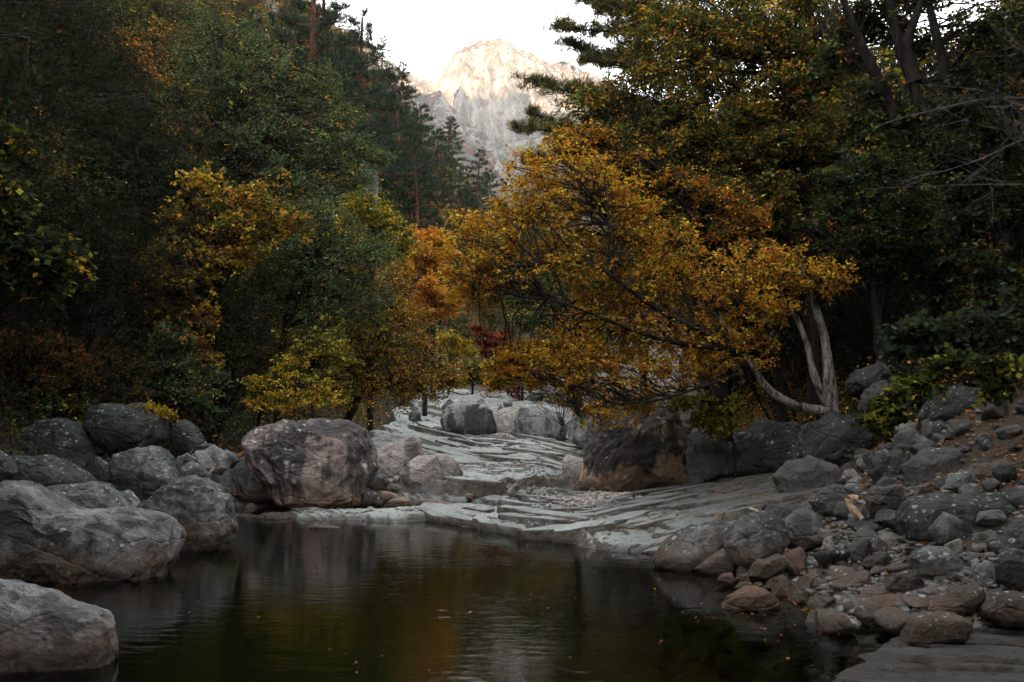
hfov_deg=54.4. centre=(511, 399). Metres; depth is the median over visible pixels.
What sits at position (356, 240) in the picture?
broadleaf tree
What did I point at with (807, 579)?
boulder
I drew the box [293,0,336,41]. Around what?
pine tree
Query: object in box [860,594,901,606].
boulder
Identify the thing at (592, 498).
pebbles
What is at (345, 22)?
pine tree
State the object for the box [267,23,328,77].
broadleaf tree
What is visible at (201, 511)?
boulder
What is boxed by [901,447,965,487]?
boulder
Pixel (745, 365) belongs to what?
broadleaf tree
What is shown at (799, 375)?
broadleaf tree
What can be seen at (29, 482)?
stone
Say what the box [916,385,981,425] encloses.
boulder
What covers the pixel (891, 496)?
boulder
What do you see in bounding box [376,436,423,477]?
boulder
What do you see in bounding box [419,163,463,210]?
broadleaf tree
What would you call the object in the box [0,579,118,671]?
boulder
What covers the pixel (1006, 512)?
stone
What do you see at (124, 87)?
broadleaf tree
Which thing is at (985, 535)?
boulder
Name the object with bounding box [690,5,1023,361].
broadleaf tree
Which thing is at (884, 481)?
stone
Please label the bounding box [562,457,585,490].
boulder
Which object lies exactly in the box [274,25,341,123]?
pine tree
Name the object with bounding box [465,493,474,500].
stone
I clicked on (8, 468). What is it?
boulder
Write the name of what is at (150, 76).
broadleaf tree
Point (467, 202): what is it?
pine tree
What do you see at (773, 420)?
fallen leaves
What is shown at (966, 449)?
stone
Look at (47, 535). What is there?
boulder
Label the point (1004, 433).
stone
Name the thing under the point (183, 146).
broadleaf tree
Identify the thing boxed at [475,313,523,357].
broadleaf tree
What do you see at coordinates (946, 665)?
bedrock
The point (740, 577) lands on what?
stone
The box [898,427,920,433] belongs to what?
stone
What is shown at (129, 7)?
broadleaf tree
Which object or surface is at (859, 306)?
broadleaf tree
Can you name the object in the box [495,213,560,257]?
broadleaf tree
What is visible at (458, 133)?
pine tree
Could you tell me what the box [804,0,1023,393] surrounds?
broadleaf tree
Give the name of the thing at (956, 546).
stone
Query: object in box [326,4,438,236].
pine tree
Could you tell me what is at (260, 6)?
broadleaf tree
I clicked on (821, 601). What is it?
stone
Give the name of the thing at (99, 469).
boulder
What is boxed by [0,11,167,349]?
broadleaf tree
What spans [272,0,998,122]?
sky
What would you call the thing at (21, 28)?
broadleaf tree
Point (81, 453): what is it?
boulder
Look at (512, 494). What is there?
stone
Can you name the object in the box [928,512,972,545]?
stone
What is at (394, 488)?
stone
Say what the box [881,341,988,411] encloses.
shrub
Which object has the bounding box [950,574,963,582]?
stone
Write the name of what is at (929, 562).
boulder
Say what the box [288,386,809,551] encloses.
bedrock
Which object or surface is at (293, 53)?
broadleaf tree
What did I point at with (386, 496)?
boulder
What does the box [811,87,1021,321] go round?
broadleaf tree
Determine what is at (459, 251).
broadleaf tree
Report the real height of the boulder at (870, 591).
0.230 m
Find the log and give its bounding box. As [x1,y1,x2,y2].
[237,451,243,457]
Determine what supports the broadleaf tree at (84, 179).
on the ground
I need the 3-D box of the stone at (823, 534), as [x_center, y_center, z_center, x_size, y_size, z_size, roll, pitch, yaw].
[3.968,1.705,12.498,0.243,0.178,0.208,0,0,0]
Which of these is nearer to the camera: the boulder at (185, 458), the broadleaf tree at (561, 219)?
the boulder at (185, 458)
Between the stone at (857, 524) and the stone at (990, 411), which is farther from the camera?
the stone at (990, 411)
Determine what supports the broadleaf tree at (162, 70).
on the ground
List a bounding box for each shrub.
[0,320,103,423]
[15,343,164,421]
[127,318,234,458]
[132,400,181,454]
[237,354,346,426]
[268,308,364,418]
[451,356,490,394]
[488,328,637,381]
[662,389,747,479]
[850,342,1023,442]
[875,281,1023,373]
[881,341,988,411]
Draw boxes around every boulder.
[0,450,16,481]
[0,480,185,582]
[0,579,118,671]
[7,417,98,470]
[11,455,97,486]
[46,481,129,508]
[82,402,169,457]
[89,457,111,483]
[109,445,178,500]
[121,490,139,507]
[135,475,237,550]
[168,419,206,457]
[175,453,196,473]
[179,460,210,478]
[190,443,212,454]
[192,444,229,475]
[215,454,273,505]
[225,449,239,468]
[235,513,257,516]
[241,418,379,511]
[255,512,295,518]
[308,525,339,528]
[359,487,383,505]
[375,475,387,489]
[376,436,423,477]
[379,491,398,501]
[385,496,413,505]
[399,455,442,487]
[413,499,453,505]
[437,454,462,475]
[440,394,496,435]
[493,407,518,433]
[495,433,515,439]
[514,405,566,440]
[527,379,583,406]
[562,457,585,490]
[567,406,599,447]
[579,393,691,492]
[651,522,729,570]
[685,431,732,485]
[693,548,737,573]
[717,572,736,585]
[721,586,780,609]
[722,509,789,569]
[728,418,802,477]
[748,554,788,581]
[764,504,792,518]
[764,574,792,588]
[772,455,841,492]
[784,510,824,551]
[784,547,806,576]
[792,568,823,588]
[797,409,875,464]
[808,484,849,516]
[830,570,871,591]
[845,362,895,397]
[858,380,912,413]
[858,585,890,597]
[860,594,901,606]
[861,552,893,570]
[865,483,905,518]
[867,448,910,483]
[884,569,925,593]
[894,492,1017,541]
[899,610,972,644]
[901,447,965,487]
[908,546,963,578]
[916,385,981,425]
[926,584,986,615]
[943,470,977,492]
[966,459,1023,479]
[969,562,995,589]
[972,530,999,539]
[981,590,1023,627]
[993,554,1023,591]
[997,518,1023,553]
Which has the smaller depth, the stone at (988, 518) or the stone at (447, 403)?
the stone at (988, 518)
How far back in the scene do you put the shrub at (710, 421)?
17.94 m
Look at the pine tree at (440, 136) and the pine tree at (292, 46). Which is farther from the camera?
the pine tree at (440, 136)
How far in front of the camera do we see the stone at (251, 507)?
19.33 m
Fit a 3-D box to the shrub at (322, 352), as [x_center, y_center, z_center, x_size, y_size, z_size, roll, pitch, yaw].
[-4.670,-0.029,23.652,2.308,4.196,2.082,0,0,0]
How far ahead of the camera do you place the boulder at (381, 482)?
21.37 m
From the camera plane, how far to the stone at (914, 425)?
16.24 m
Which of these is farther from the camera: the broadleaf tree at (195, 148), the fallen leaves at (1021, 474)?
the broadleaf tree at (195, 148)
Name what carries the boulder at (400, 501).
in the water at (403, 598)
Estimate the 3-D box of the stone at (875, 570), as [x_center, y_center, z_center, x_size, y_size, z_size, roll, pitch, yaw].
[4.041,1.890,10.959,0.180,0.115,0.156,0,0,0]
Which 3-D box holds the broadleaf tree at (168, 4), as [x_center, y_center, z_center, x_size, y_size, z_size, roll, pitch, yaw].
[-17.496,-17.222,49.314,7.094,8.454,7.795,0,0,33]
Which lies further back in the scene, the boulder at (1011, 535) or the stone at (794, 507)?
the stone at (794, 507)
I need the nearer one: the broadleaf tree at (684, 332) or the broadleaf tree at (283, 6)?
the broadleaf tree at (684, 332)
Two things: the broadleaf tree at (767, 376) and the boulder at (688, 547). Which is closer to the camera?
the boulder at (688, 547)
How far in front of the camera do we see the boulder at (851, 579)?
10.79 m
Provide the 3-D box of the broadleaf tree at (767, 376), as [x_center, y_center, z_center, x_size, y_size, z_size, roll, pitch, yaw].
[6.609,-3.568,24.288,10.547,10.508,11.318,0,0,-7]
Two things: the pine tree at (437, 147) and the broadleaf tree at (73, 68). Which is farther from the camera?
the pine tree at (437, 147)
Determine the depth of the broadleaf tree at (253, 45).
70.57 m
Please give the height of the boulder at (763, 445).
1.171 m
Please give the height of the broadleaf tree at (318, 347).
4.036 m
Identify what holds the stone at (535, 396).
on the bedrock at (533, 479)
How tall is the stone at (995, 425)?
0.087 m
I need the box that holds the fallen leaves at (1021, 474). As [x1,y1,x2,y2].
[839,381,1023,500]
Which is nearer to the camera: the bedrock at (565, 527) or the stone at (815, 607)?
the stone at (815, 607)
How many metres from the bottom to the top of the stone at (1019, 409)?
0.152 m
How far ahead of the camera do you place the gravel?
10.71 m
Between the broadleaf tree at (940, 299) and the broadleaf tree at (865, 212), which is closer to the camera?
the broadleaf tree at (865, 212)
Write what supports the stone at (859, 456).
on the ground
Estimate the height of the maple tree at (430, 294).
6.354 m
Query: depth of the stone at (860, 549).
11.48 m
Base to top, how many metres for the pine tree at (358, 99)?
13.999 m
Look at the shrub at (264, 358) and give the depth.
27.96 m
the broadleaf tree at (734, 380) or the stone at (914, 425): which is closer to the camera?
the stone at (914, 425)
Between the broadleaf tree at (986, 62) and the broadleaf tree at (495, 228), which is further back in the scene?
the broadleaf tree at (495, 228)
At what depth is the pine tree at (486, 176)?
94.89 m
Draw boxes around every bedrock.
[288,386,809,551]
[373,417,844,553]
[831,627,1023,681]
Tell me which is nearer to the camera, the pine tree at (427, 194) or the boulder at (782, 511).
the boulder at (782, 511)
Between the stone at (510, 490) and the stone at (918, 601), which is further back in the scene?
the stone at (510, 490)
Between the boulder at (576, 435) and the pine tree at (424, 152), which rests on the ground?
the pine tree at (424, 152)
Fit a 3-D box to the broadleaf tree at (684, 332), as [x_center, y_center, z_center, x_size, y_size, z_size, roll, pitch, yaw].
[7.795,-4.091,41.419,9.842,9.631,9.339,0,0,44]
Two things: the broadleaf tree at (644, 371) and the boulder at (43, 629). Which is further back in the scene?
the broadleaf tree at (644, 371)
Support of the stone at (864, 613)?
on the ground
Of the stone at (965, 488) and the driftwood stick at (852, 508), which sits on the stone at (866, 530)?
the driftwood stick at (852, 508)
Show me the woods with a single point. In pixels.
(495, 171)
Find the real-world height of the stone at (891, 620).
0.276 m
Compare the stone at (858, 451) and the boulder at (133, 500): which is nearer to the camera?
the boulder at (133, 500)
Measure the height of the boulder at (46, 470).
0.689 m
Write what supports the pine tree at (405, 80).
on the ground
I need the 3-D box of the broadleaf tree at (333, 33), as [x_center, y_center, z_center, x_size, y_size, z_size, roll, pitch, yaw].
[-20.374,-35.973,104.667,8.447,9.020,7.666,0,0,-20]
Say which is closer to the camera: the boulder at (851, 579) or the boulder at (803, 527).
the boulder at (851, 579)
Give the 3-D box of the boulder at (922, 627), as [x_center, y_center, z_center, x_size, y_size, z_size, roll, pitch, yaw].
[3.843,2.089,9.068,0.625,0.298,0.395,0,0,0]
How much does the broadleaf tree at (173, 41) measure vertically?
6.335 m
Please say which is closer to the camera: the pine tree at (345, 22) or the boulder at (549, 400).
the boulder at (549, 400)
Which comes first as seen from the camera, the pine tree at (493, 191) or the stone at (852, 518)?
the stone at (852, 518)
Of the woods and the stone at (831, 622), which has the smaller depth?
the stone at (831, 622)
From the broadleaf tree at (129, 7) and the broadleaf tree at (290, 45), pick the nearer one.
the broadleaf tree at (129, 7)
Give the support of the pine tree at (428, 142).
on the ground
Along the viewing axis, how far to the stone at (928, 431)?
14.88 m
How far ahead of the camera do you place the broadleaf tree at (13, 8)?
25.35 m
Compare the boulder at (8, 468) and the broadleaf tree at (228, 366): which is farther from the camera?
the broadleaf tree at (228, 366)
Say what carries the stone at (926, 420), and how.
on the ground
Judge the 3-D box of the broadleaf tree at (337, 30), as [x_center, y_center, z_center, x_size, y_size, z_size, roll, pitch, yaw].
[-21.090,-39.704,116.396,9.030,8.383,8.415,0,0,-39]
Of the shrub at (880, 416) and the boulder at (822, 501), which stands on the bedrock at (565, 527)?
the boulder at (822, 501)
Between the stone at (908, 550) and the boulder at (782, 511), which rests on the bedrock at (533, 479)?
the boulder at (782, 511)
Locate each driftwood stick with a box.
[209,464,216,473]
[845,494,863,519]
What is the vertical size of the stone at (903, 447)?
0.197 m
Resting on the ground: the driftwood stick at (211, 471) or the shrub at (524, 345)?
the shrub at (524, 345)
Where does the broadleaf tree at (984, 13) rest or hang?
on the ground
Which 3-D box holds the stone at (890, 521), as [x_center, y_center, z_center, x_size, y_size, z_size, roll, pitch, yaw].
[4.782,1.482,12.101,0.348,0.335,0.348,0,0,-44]
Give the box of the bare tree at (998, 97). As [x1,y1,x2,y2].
[823,0,1023,220]
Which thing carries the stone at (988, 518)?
on the ground
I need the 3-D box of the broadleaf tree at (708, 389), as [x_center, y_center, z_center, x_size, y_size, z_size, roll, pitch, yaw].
[7.542,-4.835,36.705,12.506,12.460,13.420,0,0,1]
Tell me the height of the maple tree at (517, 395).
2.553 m
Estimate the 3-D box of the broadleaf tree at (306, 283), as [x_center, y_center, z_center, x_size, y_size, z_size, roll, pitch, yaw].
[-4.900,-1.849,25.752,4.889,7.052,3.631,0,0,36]
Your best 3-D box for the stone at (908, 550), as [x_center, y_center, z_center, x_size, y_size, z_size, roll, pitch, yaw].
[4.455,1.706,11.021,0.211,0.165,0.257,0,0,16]
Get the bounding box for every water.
[0,508,1023,681]
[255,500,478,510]
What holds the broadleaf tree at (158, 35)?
on the ground
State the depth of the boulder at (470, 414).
32.90 m
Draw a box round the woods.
[342,24,631,279]
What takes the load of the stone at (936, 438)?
on the ground
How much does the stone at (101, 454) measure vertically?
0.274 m
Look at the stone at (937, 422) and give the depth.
15.40 m
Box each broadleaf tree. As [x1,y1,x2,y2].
[0,0,38,44]
[0,0,58,83]
[0,0,94,46]
[0,0,118,161]
[0,0,206,219]
[0,5,81,210]
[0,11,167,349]
[0,31,88,165]
[0,104,146,350]
[0,105,127,242]
[0,116,98,305]
[0,170,214,395]
[1,0,172,112]
[2,0,111,164]
[2,26,70,72]
[3,0,154,61]
[7,73,216,313]
[10,53,283,353]
[19,100,153,282]
[21,30,163,104]
[54,27,171,91]
[71,0,156,39]
[75,52,248,205]
[84,88,285,304]
[91,0,161,30]
[93,29,199,114]
[100,2,240,114]
[105,257,306,444]
[112,94,309,292]
[113,0,247,69]
[120,0,227,41]
[126,11,217,86]
[126,55,180,83]
[126,244,309,420]
[135,5,217,82]
[137,41,211,103]
[146,0,397,340]
[160,158,302,305]
[161,0,264,66]
[175,240,331,408]
[180,62,288,152]
[181,9,235,62]
[188,166,331,313]
[195,0,288,59]
[214,57,282,103]
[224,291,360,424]
[227,185,424,423]
[229,0,286,35]
[232,35,281,59]
[260,47,301,107]
[266,27,329,66]
[267,0,317,28]
[267,6,310,34]
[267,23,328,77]
[268,161,404,287]
[269,293,356,408]
[276,307,357,400]
[278,235,409,366]
[292,220,395,319]
[293,163,340,214]
[298,134,397,238]
[301,0,340,27]
[302,14,353,53]
[305,252,472,420]
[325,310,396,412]
[327,25,359,59]
[327,173,430,243]
[330,185,428,432]
[331,25,359,50]
[355,313,402,370]
[359,315,429,380]
[381,265,425,327]
[398,181,437,227]
[402,279,451,336]
[405,182,459,235]
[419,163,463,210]
[423,307,489,373]
[442,215,500,263]
[443,202,509,252]
[443,232,464,278]
[472,292,515,334]
[473,244,558,319]
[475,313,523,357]
[478,211,509,246]
[494,202,538,260]
[494,222,676,402]
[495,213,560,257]
[499,279,557,336]
[515,264,594,337]
[536,116,786,422]
[536,279,571,338]
[540,205,575,245]
[547,178,865,417]
[548,0,885,423]
[550,161,697,394]
[561,117,817,399]
[568,14,1020,422]
[604,253,782,360]
[613,80,950,408]
[641,184,888,410]
[668,316,790,387]
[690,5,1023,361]
[732,113,913,364]
[777,24,937,282]
[788,279,933,412]
[792,142,955,363]
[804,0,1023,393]
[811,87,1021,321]
[817,122,938,348]
[833,4,1023,307]
[858,14,935,82]
[869,58,1023,239]
[880,93,1020,282]
[898,0,1023,64]
[916,0,1023,161]
[939,1,1021,77]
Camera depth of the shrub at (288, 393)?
21.95 m
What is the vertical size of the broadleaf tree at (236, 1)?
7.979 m
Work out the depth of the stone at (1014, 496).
11.41 m
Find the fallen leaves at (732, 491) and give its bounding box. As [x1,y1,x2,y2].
[554,446,964,542]
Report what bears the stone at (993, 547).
on the ground
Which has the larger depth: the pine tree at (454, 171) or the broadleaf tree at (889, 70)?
the pine tree at (454, 171)
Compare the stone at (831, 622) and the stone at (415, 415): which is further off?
the stone at (415, 415)
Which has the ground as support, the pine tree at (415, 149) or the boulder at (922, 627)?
the pine tree at (415, 149)
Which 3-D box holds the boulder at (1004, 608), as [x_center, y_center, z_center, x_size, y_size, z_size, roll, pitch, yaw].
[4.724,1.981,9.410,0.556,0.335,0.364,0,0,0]
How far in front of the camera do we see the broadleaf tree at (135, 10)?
47.22 m
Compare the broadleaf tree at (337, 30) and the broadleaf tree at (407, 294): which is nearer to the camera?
the broadleaf tree at (407, 294)
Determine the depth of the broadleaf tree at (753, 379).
32.37 m
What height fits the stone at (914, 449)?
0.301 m
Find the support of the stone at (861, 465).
on the ground
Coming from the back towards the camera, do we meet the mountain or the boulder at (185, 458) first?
the mountain
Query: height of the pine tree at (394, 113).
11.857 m
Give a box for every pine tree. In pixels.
[197,0,264,75]
[224,10,326,145]
[231,0,292,35]
[237,0,394,204]
[253,0,311,36]
[262,0,411,198]
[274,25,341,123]
[278,0,310,69]
[291,32,383,198]
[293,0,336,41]
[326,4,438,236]
[339,58,439,208]
[340,14,358,54]
[348,112,415,294]
[367,70,394,159]
[369,86,432,282]
[371,67,441,219]
[372,35,394,71]
[372,82,433,178]
[385,160,469,374]
[389,60,421,129]
[390,137,458,332]
[392,118,435,216]
[396,115,444,220]
[403,102,461,218]
[410,113,433,162]
[425,127,470,226]
[427,167,463,254]
[430,144,473,239]
[434,115,468,167]
[438,117,467,195]
[445,186,500,358]
[454,148,497,235]
[455,169,483,209]
[472,175,493,214]
[478,168,504,237]
[506,0,731,440]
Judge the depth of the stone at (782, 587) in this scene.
11.19 m
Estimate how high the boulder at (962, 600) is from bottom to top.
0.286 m
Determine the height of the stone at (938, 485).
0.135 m
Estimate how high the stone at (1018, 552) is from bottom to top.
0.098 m
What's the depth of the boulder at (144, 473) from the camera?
17.23 m
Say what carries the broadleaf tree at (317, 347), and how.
on the ground
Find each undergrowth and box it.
[0,0,626,461]
[678,187,1023,442]
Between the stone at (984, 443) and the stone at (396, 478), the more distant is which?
the stone at (396, 478)
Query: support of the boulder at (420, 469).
on the bedrock at (565, 527)
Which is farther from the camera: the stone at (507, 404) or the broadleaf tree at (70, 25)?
the stone at (507, 404)
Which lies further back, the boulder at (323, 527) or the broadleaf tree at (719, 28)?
the broadleaf tree at (719, 28)
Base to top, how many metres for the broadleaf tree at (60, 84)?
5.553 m
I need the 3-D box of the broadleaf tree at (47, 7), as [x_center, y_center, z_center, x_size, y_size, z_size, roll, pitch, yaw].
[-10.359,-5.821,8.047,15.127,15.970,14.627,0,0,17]
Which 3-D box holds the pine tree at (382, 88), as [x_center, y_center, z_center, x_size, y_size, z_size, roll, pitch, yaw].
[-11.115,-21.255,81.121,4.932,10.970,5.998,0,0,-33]
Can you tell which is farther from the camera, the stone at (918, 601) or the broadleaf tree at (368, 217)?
the broadleaf tree at (368, 217)
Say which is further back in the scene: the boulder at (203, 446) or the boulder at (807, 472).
the boulder at (203, 446)
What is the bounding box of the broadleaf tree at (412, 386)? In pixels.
[305,252,472,420]
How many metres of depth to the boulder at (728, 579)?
11.73 m
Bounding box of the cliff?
[359,145,378,212]
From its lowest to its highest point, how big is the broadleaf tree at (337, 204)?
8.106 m
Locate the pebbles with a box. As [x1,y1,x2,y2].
[547,491,642,506]
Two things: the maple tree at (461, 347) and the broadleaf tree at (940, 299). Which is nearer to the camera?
the broadleaf tree at (940, 299)
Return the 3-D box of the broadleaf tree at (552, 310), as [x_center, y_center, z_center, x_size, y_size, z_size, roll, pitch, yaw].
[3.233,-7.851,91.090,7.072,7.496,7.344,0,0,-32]
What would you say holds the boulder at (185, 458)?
on the ground
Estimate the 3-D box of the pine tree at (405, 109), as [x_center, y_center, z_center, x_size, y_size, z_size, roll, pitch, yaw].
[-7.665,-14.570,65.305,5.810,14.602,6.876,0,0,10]
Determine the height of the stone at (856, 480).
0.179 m
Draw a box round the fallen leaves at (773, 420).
[7,264,1023,628]
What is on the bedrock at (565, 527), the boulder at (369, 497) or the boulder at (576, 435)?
the boulder at (576, 435)
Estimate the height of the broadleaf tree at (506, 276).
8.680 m
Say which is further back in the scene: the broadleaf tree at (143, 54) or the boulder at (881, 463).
the broadleaf tree at (143, 54)
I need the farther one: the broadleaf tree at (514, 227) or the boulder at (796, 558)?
the broadleaf tree at (514, 227)
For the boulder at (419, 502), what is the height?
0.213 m
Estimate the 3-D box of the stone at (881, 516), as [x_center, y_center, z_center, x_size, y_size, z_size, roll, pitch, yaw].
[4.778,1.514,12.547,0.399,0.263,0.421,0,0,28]
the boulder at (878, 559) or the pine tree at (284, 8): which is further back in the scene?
the pine tree at (284, 8)
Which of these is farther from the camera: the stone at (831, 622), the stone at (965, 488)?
the stone at (965, 488)
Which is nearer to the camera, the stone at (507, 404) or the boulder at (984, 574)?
the boulder at (984, 574)
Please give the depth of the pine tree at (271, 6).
79.36 m
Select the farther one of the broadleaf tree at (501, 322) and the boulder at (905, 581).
the broadleaf tree at (501, 322)
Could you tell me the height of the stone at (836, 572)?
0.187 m
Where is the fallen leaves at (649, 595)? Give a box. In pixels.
[61,534,905,672]
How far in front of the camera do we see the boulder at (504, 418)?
32.12 m
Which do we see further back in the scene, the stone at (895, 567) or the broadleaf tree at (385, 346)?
the broadleaf tree at (385, 346)
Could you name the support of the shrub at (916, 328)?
on the ground
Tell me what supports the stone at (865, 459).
on the ground
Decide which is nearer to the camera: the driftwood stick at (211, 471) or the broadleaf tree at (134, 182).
the driftwood stick at (211, 471)
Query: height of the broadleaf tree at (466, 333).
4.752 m
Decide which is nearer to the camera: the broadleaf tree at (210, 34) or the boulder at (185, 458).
the boulder at (185, 458)
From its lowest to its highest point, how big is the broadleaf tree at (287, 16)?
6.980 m
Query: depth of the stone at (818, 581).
11.24 m
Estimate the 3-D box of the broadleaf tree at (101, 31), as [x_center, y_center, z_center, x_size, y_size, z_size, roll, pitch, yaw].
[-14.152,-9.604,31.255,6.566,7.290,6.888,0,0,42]
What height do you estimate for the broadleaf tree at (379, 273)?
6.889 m
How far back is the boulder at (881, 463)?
14.12 m
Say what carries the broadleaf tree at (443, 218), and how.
on the ground
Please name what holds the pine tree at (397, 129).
on the ground
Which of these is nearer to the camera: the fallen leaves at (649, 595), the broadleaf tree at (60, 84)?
the fallen leaves at (649, 595)
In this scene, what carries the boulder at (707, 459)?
on the bedrock at (565, 527)
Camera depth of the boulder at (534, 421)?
31.06 m
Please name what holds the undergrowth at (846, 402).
on the ground
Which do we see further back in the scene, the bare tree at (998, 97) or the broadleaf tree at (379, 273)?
the broadleaf tree at (379, 273)
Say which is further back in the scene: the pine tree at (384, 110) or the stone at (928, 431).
the pine tree at (384, 110)
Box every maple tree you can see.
[398,223,460,397]
[401,268,466,415]
[430,328,478,394]
[434,270,452,390]
[470,322,519,391]
[498,363,550,400]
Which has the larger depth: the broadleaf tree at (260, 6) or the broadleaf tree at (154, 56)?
the broadleaf tree at (260, 6)
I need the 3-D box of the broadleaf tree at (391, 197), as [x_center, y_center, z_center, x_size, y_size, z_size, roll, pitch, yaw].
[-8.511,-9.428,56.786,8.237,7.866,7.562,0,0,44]
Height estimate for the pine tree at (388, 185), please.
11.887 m
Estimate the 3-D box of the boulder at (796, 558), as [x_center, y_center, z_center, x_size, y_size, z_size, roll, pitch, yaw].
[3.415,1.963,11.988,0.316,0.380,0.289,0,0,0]
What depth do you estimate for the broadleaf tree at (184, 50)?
43.37 m
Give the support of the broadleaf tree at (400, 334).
on the ground
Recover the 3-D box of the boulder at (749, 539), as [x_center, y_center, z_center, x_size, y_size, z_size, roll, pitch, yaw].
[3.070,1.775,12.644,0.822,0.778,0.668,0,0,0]
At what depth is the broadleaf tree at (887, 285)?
31.99 m
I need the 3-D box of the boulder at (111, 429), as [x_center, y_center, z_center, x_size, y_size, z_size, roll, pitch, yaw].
[-7.522,0.604,19.407,1.671,1.105,1.176,0,0,0]
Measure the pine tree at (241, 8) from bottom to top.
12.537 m
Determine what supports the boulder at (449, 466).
on the bedrock at (565, 527)
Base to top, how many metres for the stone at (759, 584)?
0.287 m
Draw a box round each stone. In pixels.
[20,480,37,483]
[98,451,105,458]
[234,502,246,512]
[245,503,257,512]
[386,484,401,492]
[393,475,399,482]
[408,408,420,420]
[432,426,442,430]
[442,399,453,408]
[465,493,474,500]
[503,401,512,407]
[508,488,515,496]
[510,492,520,497]
[512,483,519,490]
[527,394,539,400]
[735,573,749,581]
[735,581,753,588]
[753,582,764,588]
[762,504,800,510]
[771,577,792,595]
[787,541,807,551]
[789,590,807,602]
[790,585,810,596]
[805,610,814,622]
[807,595,836,610]
[813,549,850,567]
[813,592,825,597]
[813,606,827,609]
[814,577,823,586]
[815,608,858,633]
[818,528,836,541]
[821,536,835,550]
[827,566,854,579]
[833,501,848,520]
[839,468,860,484]
[840,464,854,473]
[842,604,855,612]
[843,483,863,497]
[846,477,862,484]
[848,507,866,527]
[849,523,875,541]
[850,537,870,561]
[853,454,863,462]
[853,520,880,530]
[854,448,869,462]
[854,603,881,625]
[856,458,867,473]
[862,453,868,466]
[869,566,884,575]
[870,536,887,554]
[873,509,895,527]
[874,607,912,634]
[875,476,894,486]
[877,443,885,449]
[879,532,899,544]
[884,431,915,449]
[885,562,911,574]
[887,512,897,532]
[894,443,909,451]
[895,420,920,433]
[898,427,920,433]
[901,592,933,608]
[905,546,919,555]
[908,440,937,454]
[911,434,926,444]
[914,483,933,494]
[921,418,932,425]
[921,423,941,439]
[923,420,944,425]
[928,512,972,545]
[932,433,945,442]
[933,482,942,489]
[939,423,947,429]
[944,538,963,554]
[945,419,971,438]
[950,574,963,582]
[956,445,972,452]
[958,484,978,493]
[975,433,988,443]
[976,509,1006,526]
[977,437,994,449]
[980,399,1007,420]
[980,478,999,491]
[986,543,1000,552]
[991,464,1016,482]
[992,423,999,428]
[995,425,1021,439]
[1000,487,1023,508]
[1002,509,1009,516]
[1008,444,1022,451]
[1013,405,1023,413]
[1014,550,1023,555]
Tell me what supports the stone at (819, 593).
on the ground
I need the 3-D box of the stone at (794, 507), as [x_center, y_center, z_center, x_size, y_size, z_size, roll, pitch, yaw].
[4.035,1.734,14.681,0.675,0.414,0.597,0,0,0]
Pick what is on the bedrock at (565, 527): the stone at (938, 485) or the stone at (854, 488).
the stone at (854, 488)
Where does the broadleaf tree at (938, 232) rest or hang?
on the ground
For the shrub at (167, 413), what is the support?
on the ground
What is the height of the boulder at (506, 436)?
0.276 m
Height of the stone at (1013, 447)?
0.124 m
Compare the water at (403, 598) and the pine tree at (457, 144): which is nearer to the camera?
the water at (403, 598)
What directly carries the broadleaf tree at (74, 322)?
on the ground
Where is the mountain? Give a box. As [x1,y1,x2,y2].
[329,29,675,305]
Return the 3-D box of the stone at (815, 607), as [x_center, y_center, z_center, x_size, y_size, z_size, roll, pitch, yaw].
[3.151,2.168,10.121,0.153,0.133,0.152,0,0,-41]
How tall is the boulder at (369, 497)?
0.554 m
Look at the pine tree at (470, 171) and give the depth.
102.20 m
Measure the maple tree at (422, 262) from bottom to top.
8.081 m
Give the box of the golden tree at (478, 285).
[423,131,860,435]
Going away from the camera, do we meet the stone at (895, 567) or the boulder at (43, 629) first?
the boulder at (43, 629)
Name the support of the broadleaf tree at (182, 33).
on the ground
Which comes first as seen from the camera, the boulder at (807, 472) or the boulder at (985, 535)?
the boulder at (985, 535)
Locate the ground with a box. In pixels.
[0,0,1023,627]
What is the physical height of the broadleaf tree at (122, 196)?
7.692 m
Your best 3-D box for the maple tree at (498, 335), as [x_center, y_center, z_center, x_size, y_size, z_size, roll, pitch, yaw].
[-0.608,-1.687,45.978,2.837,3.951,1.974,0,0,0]
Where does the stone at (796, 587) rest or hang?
in the water at (403, 598)
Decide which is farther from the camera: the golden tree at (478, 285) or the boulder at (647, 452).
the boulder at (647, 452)
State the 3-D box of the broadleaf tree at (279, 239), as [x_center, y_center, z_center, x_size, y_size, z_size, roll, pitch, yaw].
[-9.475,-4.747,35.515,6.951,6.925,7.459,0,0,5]
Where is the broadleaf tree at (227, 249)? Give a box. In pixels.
[125,160,317,443]
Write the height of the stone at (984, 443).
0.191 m
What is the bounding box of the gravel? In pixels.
[776,400,1023,627]
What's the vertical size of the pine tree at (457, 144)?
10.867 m
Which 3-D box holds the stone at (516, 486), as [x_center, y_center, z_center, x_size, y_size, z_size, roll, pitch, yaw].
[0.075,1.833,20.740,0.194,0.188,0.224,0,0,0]
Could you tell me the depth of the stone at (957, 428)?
14.39 m
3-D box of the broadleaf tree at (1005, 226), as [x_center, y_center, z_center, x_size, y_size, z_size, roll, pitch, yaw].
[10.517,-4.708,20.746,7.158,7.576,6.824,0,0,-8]
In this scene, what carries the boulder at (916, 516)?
on the ground

